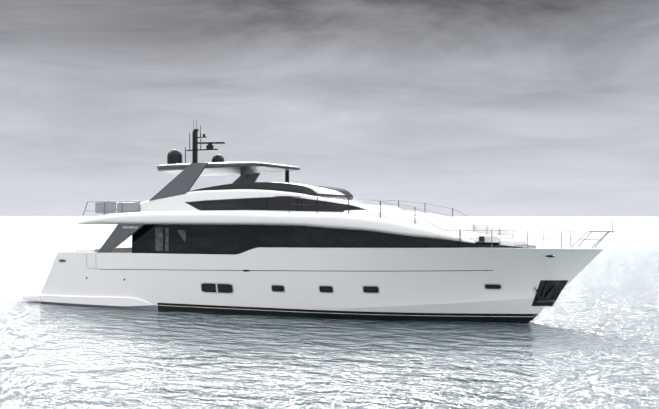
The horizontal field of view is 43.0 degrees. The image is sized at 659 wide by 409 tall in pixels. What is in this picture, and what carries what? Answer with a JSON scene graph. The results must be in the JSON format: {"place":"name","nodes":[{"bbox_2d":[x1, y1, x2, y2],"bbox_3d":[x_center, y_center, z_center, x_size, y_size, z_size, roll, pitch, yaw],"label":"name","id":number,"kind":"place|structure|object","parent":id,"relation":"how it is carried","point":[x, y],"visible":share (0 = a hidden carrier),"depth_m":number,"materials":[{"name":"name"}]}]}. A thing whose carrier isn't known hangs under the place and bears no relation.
{"place":"outdoors","nodes":[
{"label":"outdoors","id":0,"kind":"place"},
{"bbox_2d":[95,202,138,214],"bbox_3d":[-9.697,0.214,40.354,2.257,0.550,5.354,0,-1,0],"label":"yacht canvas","id":1,"kind":"object","parent":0,"point":[123,207],"visible":0.67,"depth_m":38.16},
{"bbox_2d":[97,163,259,252],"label":"yacht struts","id":2,"kind":"object","parent":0,"point":[183,181],"visible":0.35,"depth_m":37.26,"materials":[{"name":"grey metal"}]},
{"bbox_2d":[157,162,299,175],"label":"hardtop roof","id":3,"kind":"structure","parent":2,"relation":"on","point":[221,168],"depth_m":37.48,"materials":[{"name":"white plastic"}]},
{"bbox_2d":[167,120,224,163],"bbox_3d":[-6.200,-2.922,39.552,2.642,2.200,1.750,0,-1,25],"label":"yacht mast","id":4,"kind":"object","parent":3,"relation":"on","point":[174,156],"visible":0.83,"depth_m":39.39,"materials":[{"name":"black metal"}]},
{"bbox_2d":[241,167,288,182],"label":"yacht posts","id":5,"kind":"object","parent":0,"point":[243,175],"visible":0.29,"depth_m":36.45,"materials":[{"name":"black metal"}]},
{"bbox_2d":[77,211,476,242],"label":"deck","id":6,"kind":"structure","parent":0,"point":[360,222],"depth_m":34.24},
{"bbox_2d":[109,189,403,214],"bbox_3d":[-3.256,-0.015,38.187,12.900,1.200,5.267,0,-1,25],"label":"upper deck superstructure","id":7,"kind":"object","parent":6,"relation":"on","point":[234,200],"visible":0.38,"depth_m":35.42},
{"bbox_2d":[189,182,352,197],"bbox_3d":[-2.506,-0.589,37.850,6.150,0.654,4.900,0,-1,25],"label":"flybridge windshield","id":8,"kind":"object","parent":7,"relation":"on","point":[317,190],"visible":0.6,"depth_m":35.54,"materials":[{"name":"black glass"}]},
{"bbox_2d":[189,225,395,253],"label":"yacht mullions","id":9,"kind":"object","parent":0,"point":[230,239],"visible":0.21,"depth_m":35.91,"materials":[{"name":"black metal"}]},
{"bbox_2d":[76,222,525,252],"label":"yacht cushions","id":10,"kind":"object","parent":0,"point":[506,237],"visible":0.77,"depth_m":34.63,"materials":[{"name":"white fabric"}]},
{"bbox_2d":[0,216,658,408],"bbox_3d":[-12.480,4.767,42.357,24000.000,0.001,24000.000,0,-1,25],"label":"sea","id":11,"kind":"structure","parent":0,"point":[589,339],"depth_m":26.22,"materials":[{"name":"grey liquid"}]},
{"bbox_2d":[41,245,602,321],"bbox_3d":[-1.175,3.650,37.180,25.580,3.888,6.241,0,-1,25],"label":"yacht hull","id":12,"kind":"object","parent":11,"relation":"on","point":[420,284],"visible":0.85,"depth_m":33.66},
{"bbox_2d":[23,293,152,305],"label":"swim platform","id":13,"kind":"structure","parent":12,"relation":"attached to","point":[118,301],"depth_m":38.47,"materials":[{"name":"white plastic"}]},
{"bbox_2d":[155,228,185,250],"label":"yacht panes","id":14,"kind":"object","parent":12,"relation":"attached to","point":[159,239],"visible":1,"depth_m":37.33,"materials":[{"name":"grey glass"}]},
{"bbox_2d":[58,254,555,262],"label":"yacht fairleads","id":15,"kind":"object","parent":12,"relation":"attached to","point":[543,256],"visible":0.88,"depth_m":31.63,"materials":[{"name":"metal"}]},
{"bbox_2d":[86,254,567,305],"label":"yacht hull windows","id":16,"kind":"structure","parent":12,"relation":"attached to","point":[559,285],"depth_m":33.24,"materials":[{"name":"black glass"}]},
{"bbox_2d":[132,224,535,254],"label":"side windows","id":17,"kind":"structure","parent":12,"relation":"attached to","point":[209,239],"depth_m":35.09,"materials":[{"name":"black glass"}]},
{"bbox_2d":[81,201,614,248],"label":"yacht rails","id":18,"kind":"object","parent":12,"relation":"attached to","point":[600,239],"visible":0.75,"depth_m":32.33,"materials":[{"name":"silver metal"}]},
{"bbox_2d":[200,282,502,293],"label":"yacht hull frames","id":19,"kind":"structure","parent":12,"relation":"attached to","point":[501,288],"depth_m":33.95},
{"bbox_2d":[535,282,554,302],"bbox_3d":[8.349,3.401,32.452,0.809,0.817,0.329,0,-1,7],"label":"anchor","id":20,"kind":"object","parent":12,"relation":"attached to","point":[546,298],"visible":0.98,"depth_m":32.44,"materials":[{"name":"black metal"}]},
{"bbox_2d":[0,0,658,215],"label":"sky","id":21,"kind":"structure","parent":0,"point":[469,107],"materials":[{"name":"grey"}]},
{"bbox_2d":[266,196,460,247],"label":"yacht poles","id":22,"kind":"object","parent":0,"point":[348,210],"visible":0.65,"depth_m":33.65,"materials":[{"name":"silver metal"}]},
{"bbox_2d":[344,210,478,241],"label":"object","id":23,"kind":"object","parent":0,"point":[447,228],"visible":0.69,"depth_m":32.78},
{"bbox_2d":[290,197,583,239],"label":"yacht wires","id":24,"kind":"object","parent":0,"point":[462,220],"visible":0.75,"depth_m":32.59,"materials":[{"name":"silver metal"}]},
{"bbox_2d":[479,236,484,241],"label":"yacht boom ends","id":25,"kind":"object","parent":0,"point":[481,238],"visible":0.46,"depth_m":32.03,"materials":[{"name":"grey"}]}
]}

